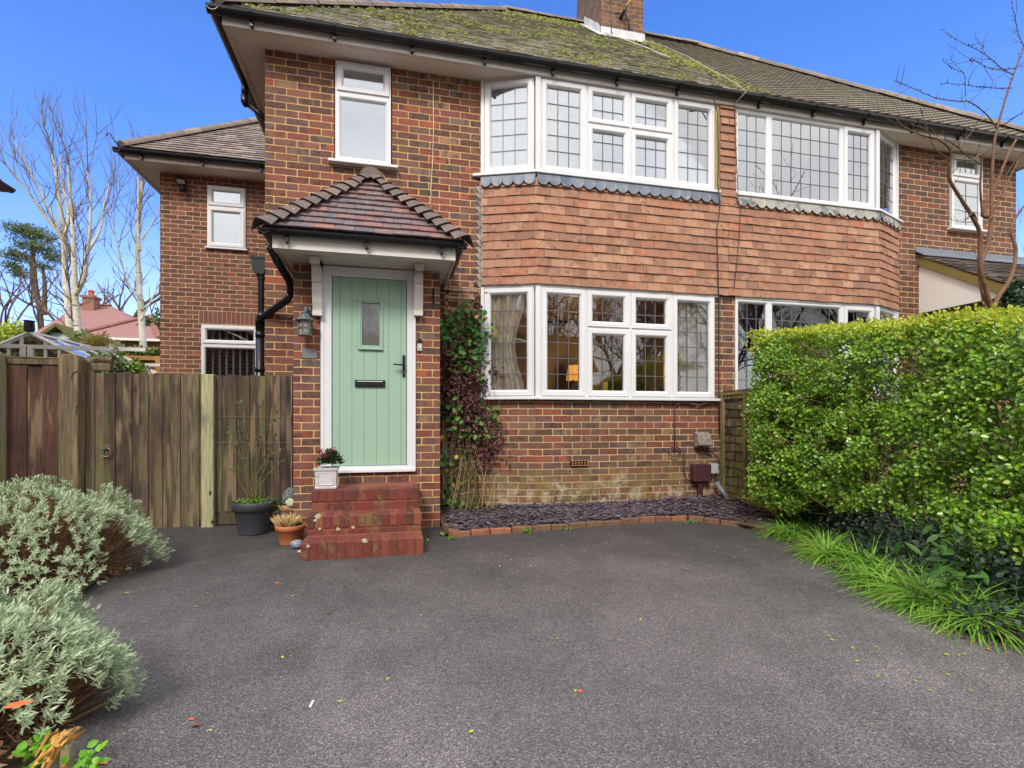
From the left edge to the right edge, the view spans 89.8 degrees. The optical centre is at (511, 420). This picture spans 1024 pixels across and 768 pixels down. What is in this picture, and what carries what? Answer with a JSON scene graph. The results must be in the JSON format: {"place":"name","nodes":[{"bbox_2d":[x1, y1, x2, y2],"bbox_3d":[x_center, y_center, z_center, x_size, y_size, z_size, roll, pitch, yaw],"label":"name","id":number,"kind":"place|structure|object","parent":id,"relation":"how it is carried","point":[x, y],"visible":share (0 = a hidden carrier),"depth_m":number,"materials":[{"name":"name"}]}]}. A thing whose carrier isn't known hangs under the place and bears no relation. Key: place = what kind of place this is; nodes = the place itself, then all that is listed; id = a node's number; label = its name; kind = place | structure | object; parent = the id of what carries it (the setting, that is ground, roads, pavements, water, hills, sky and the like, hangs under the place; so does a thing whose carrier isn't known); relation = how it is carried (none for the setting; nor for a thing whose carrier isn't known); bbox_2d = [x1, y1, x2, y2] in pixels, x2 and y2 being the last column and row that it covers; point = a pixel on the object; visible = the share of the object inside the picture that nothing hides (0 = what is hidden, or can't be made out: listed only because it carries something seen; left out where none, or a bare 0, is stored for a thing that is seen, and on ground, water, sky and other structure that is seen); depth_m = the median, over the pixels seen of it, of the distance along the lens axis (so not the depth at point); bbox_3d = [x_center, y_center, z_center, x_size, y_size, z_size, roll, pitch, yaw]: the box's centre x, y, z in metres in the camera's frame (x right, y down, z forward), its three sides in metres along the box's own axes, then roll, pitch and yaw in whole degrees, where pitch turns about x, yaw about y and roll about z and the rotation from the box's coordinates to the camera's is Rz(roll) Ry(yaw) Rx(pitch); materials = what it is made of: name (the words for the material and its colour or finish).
{"place":"outdoors","nodes":[
{"label":"outdoors","id":0,"kind":"place"},
{"bbox_2d":[0,0,1023,376],"label":"sky","id":1,"kind":"structure","parent":0,"point":[174,67],"materials":[{"name":"blue"}]},
{"bbox_2d":[20,517,1023,767],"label":"driveway","id":2,"kind":"structure","parent":0,"point":[726,651],"depth_m":2.28,"materials":[{"name":"grey asphalt"}]},
{"bbox_2d":[0,353,8,527],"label":"fence post","id":3,"kind":"object","parent":2,"relation":"on","point":[2,417],"visible":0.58,"depth_m":4.63,"materials":[{"name":"brown wood"}]},
{"bbox_2d":[5,356,58,531],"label":"fence panel","id":4,"kind":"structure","parent":3,"relation":"attached to","point":[32,419],"depth_m":4.74,"materials":[{"name":"wood"}]},
{"bbox_2d":[0,564,116,767],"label":"flower bed soil","id":5,"kind":"structure","parent":2,"relation":"on","point":[17,762],"depth_m":1.74,"materials":[{"name":"brown soil"}]},
{"bbox_2d":[0,740,32,767],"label":"leaf litter","id":6,"kind":"object","parent":5,"relation":"on","point":[2,752],"visible":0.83,"depth_m":1.52,"materials":[{"name":"brown plant"}]},
{"bbox_2d":[12,729,59,767],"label":"green seedling","id":7,"kind":"object","parent":5,"relation":"on","point":[21,749],"visible":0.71,"depth_m":1.52,"materials":[{"name":"green plant"}]},
{"bbox_2d":[0,574,148,760],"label":"lavender shrub","id":8,"kind":"object","parent":5,"relation":"on","point":[51,649],"visible":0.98,"depth_m":1.69,"materials":[{"name":"green plant"}]},
{"bbox_2d":[2,700,34,708],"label":"fallen leaf","id":9,"kind":"object","parent":8,"relation":"on","point":[16,704],"visible":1,"depth_m":1.17,"materials":[{"name":"orange plant"}]},
{"bbox_2d":[0,473,175,597],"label":"lavender shrub","id":10,"kind":"object","parent":5,"relation":"on","point":[36,552],"visible":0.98,"depth_m":3.26,"materials":[{"name":"green plant"}]},
{"bbox_2d":[60,742,73,767],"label":"timber stake","id":11,"kind":"object","parent":2,"relation":"on","point":[67,749],"visible":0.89,"depth_m":1.49,"materials":[{"name":"beige wood"}]},
{"bbox_2d":[31,726,85,767],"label":"dried stalks","id":12,"kind":"object","parent":11,"relation":"on","point":[58,740],"visible":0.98,"depth_m":1.49,"materials":[{"name":"brown plant"}]},
{"bbox_2d":[58,354,86,532],"bbox_3d":[-4.054,0.232,4.772,0.192,1.675,0.162,0,0,-13],"label":"fence post","id":13,"kind":"object","parent":2,"relation":"on","point":[72,369],"visible":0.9,"depth_m":4.70,"materials":[{"name":"wood"}]},
{"bbox_2d":[61,740,111,767],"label":"green seedling","id":14,"kind":"object","parent":2,"relation":"on","point":[85,760],"visible":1,"depth_m":1.47,"materials":[{"name":"green plant"}]},
{"bbox_2d":[201,374,215,526],"bbox_3d":[-2.978,0.310,5.057,0.108,1.519,0.108,0,0,-13],"label":"fence post","id":15,"kind":"object","parent":2,"relation":"on","point":[208,516],"visible":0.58,"depth_m":5.01,"materials":[{"name":"beige wood"}]},
{"bbox_2d":[86,371,201,528],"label":"garden gate","id":16,"kind":"structure","parent":15,"relation":"attached to","point":[143,436],"depth_m":4.95,"materials":[{"name":"wood"}]},
{"bbox_2d":[87,356,113,370],"bbox_3d":[-3.962,-0.549,4.946,0.200,0.140,0.070,0,0,-13],"label":"offcut timber","id":17,"kind":"object","parent":16,"relation":"on","point":[105,364],"visible":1,"depth_m":4.93,"materials":[{"name":"brown wood"}]},
{"bbox_2d":[231,498,274,535],"bbox_3d":[-2.425,0.907,4.825,0.366,0.300,0.366,0,0,-13],"label":"planter","id":18,"kind":"object","parent":2,"relation":"on","point":[252,519],"visible":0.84,"depth_m":4.70,"materials":[{"name":"plastic"}]},
{"bbox_2d":[225,495,277,504],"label":"weeds","id":19,"kind":"object","parent":18,"relation":"in","point":[256,500],"visible":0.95,"depth_m":4.78,"materials":[{"name":"green plant"}]},
{"bbox_2d":[222,398,292,503],"bbox_3d":[-2.369,0.292,4.818,0.593,0.999,0.159,0,0,-18],"label":"rose bush","id":20,"kind":"object","parent":18,"relation":"in","point":[256,491],"visible":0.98,"depth_m":4.82,"materials":[{"name":"green plant"}]},
{"bbox_2d":[215,375,292,524],"bbox_3d":[-2.588,0.288,5.167,0.715,1.484,0.062,0,0,-13],"label":"wooden fence","id":21,"kind":"object","parent":2,"relation":"on","point":[256,392],"visible":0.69,"depth_m":5.16,"materials":[{"name":"wood"}]},
{"bbox_2d":[277,505,292,516],"bbox_3d":[-2.148,0.940,4.987,0.234,0.260,0.234,0,0,-13],"label":"terracotta pot","id":22,"kind":"object","parent":2,"relation":"on","point":[287,510],"visible":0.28,"depth_m":4.88,"materials":[{"name":"ceramic"}]},
{"bbox_2d":[272,498,286,511],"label":"ivy plant","id":23,"kind":"object","parent":22,"relation":"in","point":[280,502],"visible":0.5,"depth_m":4.90,"materials":[{"name":"green plant"}]},
{"bbox_2d":[283,486,292,503],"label":"silver bush","id":24,"kind":"object","parent":22,"relation":"in","point":[289,494],"visible":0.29,"depth_m":4.98,"materials":[{"name":"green plant"}]},
{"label":"pansy leaves","id":25,"kind":"object","parent":22,"relation":"in","visible":0},
{"bbox_2d":[285,498,292,506],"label":"pansy flower","id":26,"kind":"object","parent":25,"relation":"attached to","point":[289,502],"visible":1,"depth_m":4.86,"materials":[{"name":"white plant"}]},
{"bbox_2d":[275,522,305,544],"bbox_3d":[-1.925,0.988,4.466,0.248,0.165,0.248,0,0,-13],"label":"terracotta pot","id":27,"kind":"object","parent":2,"relation":"on","point":[286,535],"visible":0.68,"depth_m":4.38,"materials":[{"name":"ceramic"}]},
{"bbox_2d":[270,512,301,526],"bbox_3d":[-1.958,0.866,4.466,0.266,0.150,0.255,0,0,-13],"label":"heather","id":28,"kind":"object","parent":27,"relation":"in","point":[285,520],"visible":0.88,"depth_m":4.41,"materials":[{"name":"plant"}]},
{"bbox_2d":[290,539,301,548],"bbox_3d":[-1.793,1.034,4.294,0.118,0.077,0.095,0,0,-13],"label":"stone","id":29,"kind":"object","parent":2,"relation":"on","point":[295,544],"visible":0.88,"depth_m":4.26,"materials":[{"name":"grey stone"}]},
{"bbox_2d":[301,482,422,560],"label":"brick steps","id":30,"kind":"structure","parent":2,"relation":"on","point":[354,520],"depth_m":4.29,"materials":[{"name":"red brick"}]},
{"bbox_2d":[313,466,339,488],"bbox_3d":[-1.655,0.511,4.594,0.201,0.185,0.201,0,0,-13],"label":"square planter","id":31,"kind":"object","parent":30,"relation":"on","point":[326,477],"visible":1,"depth_m":4.51,"materials":[{"name":"white stone"}]},
{"bbox_2d":[316,447,345,464],"bbox_3d":[-1.624,0.317,4.601,0.266,0.163,0.250,0,0,-13],"label":"skimmia","id":32,"kind":"object","parent":31,"relation":"in","point":[329,456],"visible":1,"depth_m":4.56,"materials":[{"name":"green plant"}]},
{"bbox_2d":[523,528,532,533],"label":"weed tuft","id":33,"kind":"object","parent":2,"relation":"on","point":[528,530],"visible":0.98,"depth_m":4.86,"materials":[{"name":"green plant"}]},
{"bbox_2d":[442,515,772,536],"bbox_3d":[0.869,1.056,5.126,3.126,0.102,0.756,0,0,-2],"label":"brick edging","id":34,"kind":"object","parent":2,"relation":"on","point":[455,532],"visible":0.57,"depth_m":5.09,"materials":[{"name":"red brick"}]},
{"bbox_2d":[440,493,787,532],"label":"slate chippings","id":35,"kind":"object","parent":2,"relation":"on","point":[635,507],"visible":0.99,"depth_m":5.46,"materials":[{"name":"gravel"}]},
{"bbox_2d":[440,283,510,509],"bbox_3d":[-0.422,-0.260,5.564,1.058,2.515,0.459,0,0,-13],"label":"climbing rose","id":36,"kind":"object","parent":35,"relation":"on","point":[472,328],"visible":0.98,"depth_m":5.58,"materials":[{"name":"plant"}]},
{"bbox_2d":[720,380,870,531],"bbox_3d":[2.756,0.329,5.236,0.078,1.363,1.950,0,0,-13],"label":"wooden fence","id":37,"kind":"object","parent":35,"relation":"on","point":[735,453],"visible":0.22,"depth_m":5.91,"materials":[{"name":"brown wood"}]},
{"bbox_2d":[683,519,704,523],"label":"weed tuft","id":38,"kind":"object","parent":2,"relation":"on","point":[692,521],"visible":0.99,"depth_m":5.37,"materials":[{"name":"green plant"}]},
{"bbox_2d":[746,510,1023,657],"bbox_3d":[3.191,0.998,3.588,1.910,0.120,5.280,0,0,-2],"label":"hedge bank","id":39,"kind":"structure","parent":2,"relation":"on","point":[920,539],"depth_m":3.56,"materials":[{"name":"green plant"}]},
{"bbox_2d":[738,301,1023,606],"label":"privet hedge","id":40,"kind":"object","parent":39,"relation":"on","point":[995,469],"visible":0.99,"depth_m":3.60,"materials":[{"name":"green plant"}]},
{"bbox_2d":[775,496,1023,643],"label":"ivy ground cover","id":41,"kind":"object","parent":39,"relation":"on","point":[1004,560],"visible":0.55,"depth_m":3.16,"materials":[{"name":"green plant"}]},
{"bbox_2d":[894,524,988,602],"bbox_3d":[2.276,0.770,2.771,0.328,0.417,0.353,0,0,-3],"label":"laurel sapling","id":42,"kind":"object","parent":41,"relation":"on","point":[937,570],"visible":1,"depth_m":2.74,"materials":[{"name":"green plant"}]},
{"bbox_2d":[566,365,577,389],"bbox_3d":[0.900,-0.575,7.602,0.198,0.470,0.198,0,0,-13],"label":"table lamp","id":43,"kind":"object","parent":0,"point":[573,369],"visible":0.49,"depth_m":7.53,"materials":[{"name":"orange fabric"}]},
{"bbox_2d":[895,493,1012,533],"bbox_3d":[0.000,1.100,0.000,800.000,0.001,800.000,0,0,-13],"label":"ground","id":44,"kind":"structure","parent":0,"point":[924,499],"depth_m":6.88,"materials":[{"name":"brown soil"}]},
{"bbox_2d":[0,179,15,192],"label":"brick house","id":45,"kind":"structure","parent":44,"relation":"on","point":[4,187],"depth_m":7.12,"materials":[{"name":"red ceramic"}]},
{"bbox_2d":[0,319,34,341],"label":"yellow shrub","id":46,"kind":"object","parent":44,"relation":"on","point":[7,331],"visible":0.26,"depth_m":15.57,"materials":[{"name":"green plant"}]},
{"bbox_2d":[0,219,82,329],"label":"pine tree","id":47,"kind":"object","parent":44,"relation":"on","point":[32,246],"visible":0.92,"depth_m":33.58,"materials":[{"name":"green plant"}]},
{"bbox_2d":[0,77,99,327],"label":"birch tree","id":48,"kind":"object","parent":44,"relation":"on","point":[65,276],"visible":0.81,"depth_m":12.92,"materials":[{"name":"beige plant"}]},
{"bbox_2d":[0,266,112,328],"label":"bare tree","id":49,"kind":"object","parent":44,"relation":"on","point":[5,308],"visible":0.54,"depth_m":25.07,"materials":[{"name":"brown plant"}]},
{"bbox_2d":[20,82,136,341],"bbox_3d":[-9.742,-3.303,12.037,2.480,8.746,2.847,0,0,-13],"label":"birch tree","id":50,"kind":"object","parent":44,"relation":"on","point":[77,286],"visible":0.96,"depth_m":11.84,"materials":[{"name":"beige plant"}]},
{"bbox_2d":[0,272,159,321],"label":"bare tree","id":51,"kind":"object","parent":44,"relation":"on","point":[113,298],"visible":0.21,"depth_m":29.49,"materials":[{"name":"brown plant"}]},
{"bbox_2d":[72,323,87,341],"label":"climbing plant","id":52,"kind":"object","parent":44,"relation":"on","point":[76,335],"visible":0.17,"depth_m":10.69,"materials":[{"name":"green plant"}]},
{"bbox_2d":[0,320,159,374],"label":"greenhouse","id":53,"kind":"object","parent":44,"relation":"on","point":[29,342],"visible":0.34,"depth_m":8.21,"materials":[{"name":"grey glass"}]},
{"bbox_2d":[41,323,124,346],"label":"garden shed","id":54,"kind":"structure","parent":44,"relation":"on","point":[60,331],"depth_m":11.59,"materials":[{"name":"wood"}]},
{"bbox_2d":[36,289,159,347],"bbox_3d":[-19.172,-2.889,27.336,7.569,7.918,14.060,0,0,-13],"label":"bungalow","id":55,"kind":"object","parent":44,"relation":"on","point":[118,325],"visible":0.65,"depth_m":23.49,"materials":[{"name":"pink tile"}]},
{"bbox_2d":[77,328,121,372],"bbox_3d":[-8.323,-0.397,10.371,0.790,2.938,0.732,0,0,-13],"label":"golden shrub","id":56,"kind":"object","parent":44,"relation":"on","point":[97,340],"visible":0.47,"depth_m":10.28,"materials":[{"name":"yellow plant"}]},
{"bbox_2d":[86,347,132,372],"bbox_3d":[-6.303,-0.040,8.070,0.563,2.228,0.523,0,0,-13],"label":"flowering shrub","id":57,"kind":"object","parent":44,"relation":"on","point":[117,358],"visible":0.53,"depth_m":8.05,"materials":[{"name":"green plant"}]},
{"bbox_2d":[77,111,159,347],"bbox_3d":[-9.535,-3.563,13.764,2.636,9.267,3.868,0,0,19],"label":"birch tree","id":58,"kind":"object","parent":44,"relation":"on","point":[139,280],"visible":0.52,"depth_m":13.66,"materials":[{"name":"beige plant"}]},
{"bbox_2d":[87,344,159,370],"bbox_3d":[-8.965,-0.350,12.284,1.832,2.800,1.371,0,0,-13],"label":"hedge","id":59,"kind":"object","parent":44,"relation":"on","point":[153,351],"visible":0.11,"depth_m":11.85,"materials":[{"name":"green plant"}]},
{"bbox_2d":[115,357,150,373],"bbox_3d":[-6.180,0.023,8.344,0.575,2.098,0.523,0,0,-13],"label":"leafy shrub","id":60,"kind":"object","parent":44,"relation":"on","point":[136,368],"visible":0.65,"depth_m":8.29,"materials":[{"name":"green plant"}]},
{"bbox_2d":[124,355,159,372],"bbox_3d":[-8.316,-0.179,11.392,1.678,2.498,0.140,0,0,-13],"label":"fence","id":61,"kind":"object","parent":44,"relation":"on","point":[150,359],"visible":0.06,"depth_m":11.42,"materials":[{"name":"orange wood"}]},
{"bbox_2d":[136,307,159,329],"bbox_3d":[-15.899,-2.012,22.979,1.571,6.170,1.423,0,0,-13],"label":"evergreen bush","id":62,"kind":"object","parent":44,"relation":"on","point":[155,318],"visible":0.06,"depth_m":22.82,"materials":[{"name":"green plant"}]},
{"bbox_2d":[106,0,769,532],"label":"brick house","id":63,"kind":"structure","parent":44,"relation":"on","point":[356,192],"depth_m":5.73,"materials":[{"name":"brown brick"}]},
{"bbox_2d":[175,176,186,191],"bbox_3d":[-5.047,-3.644,7.868,0.130,0.305,0.196,0,0,-13],"label":"floodlight","id":64,"kind":"object","parent":63,"relation":"attached to","point":[182,181],"visible":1,"depth_m":7.82,"materials":[{"name":"black metal"}]},
{"bbox_2d":[205,185,247,250],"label":"window","id":65,"kind":"structure","parent":63,"relation":"in","point":[226,206],"depth_m":8.09,"materials":[{"name":"white plastic"}]},
{"bbox_2d":[201,324,255,374],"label":"window","id":66,"kind":"structure","parent":63,"relation":"in","point":[205,343],"depth_m":8.06,"materials":[{"name":"white plastic"}]},
{"bbox_2d":[212,331,254,375],"bbox_3d":[-4.380,-0.855,8.286,0.830,1.150,0.005,0,0,-13],"label":"vertical blind","id":67,"kind":"object","parent":63,"relation":"hanging from","point":[226,356],"visible":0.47,"depth_m":8.26,"materials":[{"name":"grey fabric"}]},
{"bbox_2d":[295,306,314,336],"bbox_3d":[-1.930,-0.932,4.794,0.170,0.296,0.203,0,0,-13],"label":"wall lantern","id":68,"kind":"object","parent":63,"relation":"attached to","point":[305,320],"depth_m":4.74,"materials":[{"name":"metal"}]},
{"bbox_2d":[302,349,316,358],"bbox_3d":[-1.924,-0.633,4.882,0.136,0.092,0.015,0,0,-13],"label":"house plate","id":69,"kind":"object","parent":63,"relation":"attached to","point":[310,353],"visible":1,"depth_m":4.88,"materials":[{"name":"silver metal"}]},
{"bbox_2d":[328,60,397,170],"bbox_3d":[-1.577,-3.237,5.465,0.711,1.085,0.120,0,0,-13],"label":"window","id":70,"kind":"structure","parent":63,"relation":"in","point":[362,91],"depth_m":5.47,"materials":[{"name":"white plastic"}]},
{"bbox_2d":[332,277,405,465],"bbox_3d":[-1.384,-0.470,5.008,0.700,1.822,0.118,0,0,-13],"label":"door","id":71,"kind":"structure","parent":63,"relation":"in","point":[369,315],"depth_m":5.02,"materials":[{"name":"green wood"}]},
{"bbox_2d":[417,339,421,350],"bbox_3d":[-0.917,-0.747,5.108,0.048,0.120,0.033,0,0,-13],"label":"doorbell","id":72,"kind":"object","parent":63,"relation":"attached to","point":[419,345],"visible":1,"depth_m":5.10,"materials":[{"name":"white plastic"}]},
{"bbox_2d":[442,282,477,490],"bbox_3d":[-0.571,-0.373,5.655,0.390,2.285,0.085,0,0,-13],"label":"trellis","id":73,"kind":"object","parent":63,"relation":"attached to","point":[471,290],"visible":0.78,"depth_m":5.63,"materials":[{"name":"brown wood"}]},
{"bbox_2d":[481,286,533,396],"bbox_3d":[-0.049,-0.869,5.736,0.590,1.218,0.092,0,0,8],"label":"window","id":74,"kind":"structure","parent":63,"relation":"in","point":[486,301],"depth_m":5.71,"materials":[{"name":"white plastic"}]},
{"bbox_2d":[481,78,533,172],"bbox_3d":[-0.049,-3.265,5.736,0.590,1.030,0.092,0,0,8],"label":"window","id":75,"kind":"structure","parent":63,"relation":"in","point":[487,88],"depth_m":5.72,"materials":[{"name":"white plastic"}]},
{"bbox_2d":[491,295,524,389],"bbox_3d":[-0.056,-0.830,5.788,0.420,1.200,0.093,0,0,8],"label":"curtain","id":76,"kind":"object","parent":63,"relation":"hanging from","point":[514,381],"visible":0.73,"depth_m":5.79,"materials":[{"name":"beige fabric"}]},
{"bbox_2d":[492,88,526,166],"bbox_3d":[-0.042,-3.190,5.786,0.450,1.080,0.063,0,0,8],"label":"curtain","id":77,"kind":"object","parent":63,"relation":"hanging from","point":[513,142],"visible":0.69,"depth_m":5.78,"materials":[{"name":"white fabric"}]},
{"bbox_2d":[610,0,631,34],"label":"tv aerial","id":78,"kind":"object","parent":63,"relation":"attached to","point":[623,13],"visible":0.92,"depth_m":8.59,"materials":[{"name":"black metal"}]},
{"bbox_2d":[604,382,643,390],"bbox_3d":[1.696,-0.015,7.274,0.600,1.070,0.600,0,0,-13],"label":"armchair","id":79,"kind":"object","parent":63,"relation":"in","point":[617,386],"visible":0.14,"depth_m":7.39,"materials":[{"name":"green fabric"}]},
{"bbox_2d":[534,286,714,398],"bbox_3d":[1.339,-0.869,5.942,2.233,1.218,0.092,0,0,-13],"label":"window","id":80,"kind":"structure","parent":63,"relation":"in","point":[628,329],"depth_m":5.90,"materials":[{"name":"white plastic"}]},
{"bbox_2d":[534,76,714,189],"bbox_3d":[1.339,-3.265,5.942,2.233,1.030,0.092,0,0,-13],"label":"window","id":81,"kind":"structure","parent":63,"relation":"in","point":[679,135],"depth_m":5.94,"materials":[{"name":"white plastic"}]},
{"bbox_2d":[678,303,705,391],"bbox_3d":[2.190,-0.830,6.229,0.410,1.200,0.093,0,0,-13],"label":"curtain","id":82,"kind":"object","parent":63,"relation":"hanging from","point":[691,351],"visible":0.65,"depth_m":6.23,"materials":[{"name":"white fabric"}]},
{"bbox_2d":[690,464,710,495],"bbox_3d":[2.236,0.745,6.095,0.228,0.451,0.100,0,0,-13],"label":"meter box","id":83,"kind":"object","parent":63,"relation":"attached to","point":[700,474],"visible":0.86,"depth_m":6.05,"materials":[{"name":"red plastic"}]},
{"bbox_2d":[694,432,712,446],"bbox_3d":[2.263,0.227,6.085,0.179,0.174,0.107,0,0,-13],"label":"vent cowl","id":84,"kind":"object","parent":63,"relation":"attached to","point":[702,439],"visible":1,"depth_m":6.07,"materials":[{"name":"brown metal"}]},
{"bbox_2d":[700,446,728,497],"bbox_3d":[2.404,0.609,6.118,0.330,0.634,0.207,0,0,20],"label":"junction box","id":85,"kind":"object","parent":63,"relation":"attached to","point":[714,468],"visible":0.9,"depth_m":6.11,"materials":[{"name":"grey plastic"}]},
{"bbox_2d":[593,31,1023,496],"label":"brick house","id":86,"kind":"structure","parent":44,"relation":"on","point":[845,212],"depth_m":6.67,"materials":[{"name":"brown brick"}]},
{"bbox_2d":[735,298,879,398],"bbox_3d":[3.743,-0.869,6.502,2.132,1.218,0.092,0,0,-13],"label":"window","id":87,"kind":"structure","parent":86,"relation":"in","point":[782,314],"depth_m":6.47,"materials":[{"name":"white plastic"}]},
{"bbox_2d":[736,109,879,207],"bbox_3d":[3.743,-3.265,6.502,2.132,1.030,0.092,0,0,-13],"label":"window","id":88,"kind":"structure","parent":86,"relation":"in","point":[778,156],"depth_m":6.50,"materials":[{"name":"glass"}]},
{"bbox_2d":[880,308,898,397],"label":"window","id":89,"kind":"structure","parent":86,"relation":"in","point":[884,312],"depth_m":6.96,"materials":[{"name":"white plastic"}]},
{"bbox_2d":[880,133,898,217],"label":"window","id":90,"kind":"structure","parent":86,"relation":"in","point":[889,151],"depth_m":6.98,"materials":[{"name":"white plastic"}]},
{"bbox_2d":[947,153,987,233],"bbox_3d":[6.496,-3.237,7.343,0.671,1.085,0.120,0,0,-13],"label":"window","id":91,"kind":"structure","parent":86,"relation":"in","point":[967,183],"depth_m":7.35,"materials":[{"name":"white plastic"}]},
{"bbox_2d":[877,0,1023,491],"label":"bare tree","id":92,"kind":"object","parent":44,"relation":"on","point":[986,299],"visible":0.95,"depth_m":5.10,"materials":[{"name":"brown plant"}]},
{"bbox_2d":[997,279,1023,511],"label":"ivy bush","id":93,"kind":"object","parent":44,"relation":"on","point":[1013,294],"visible":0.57,"depth_m":5.81,"materials":[{"name":"green plant"}]}
]}

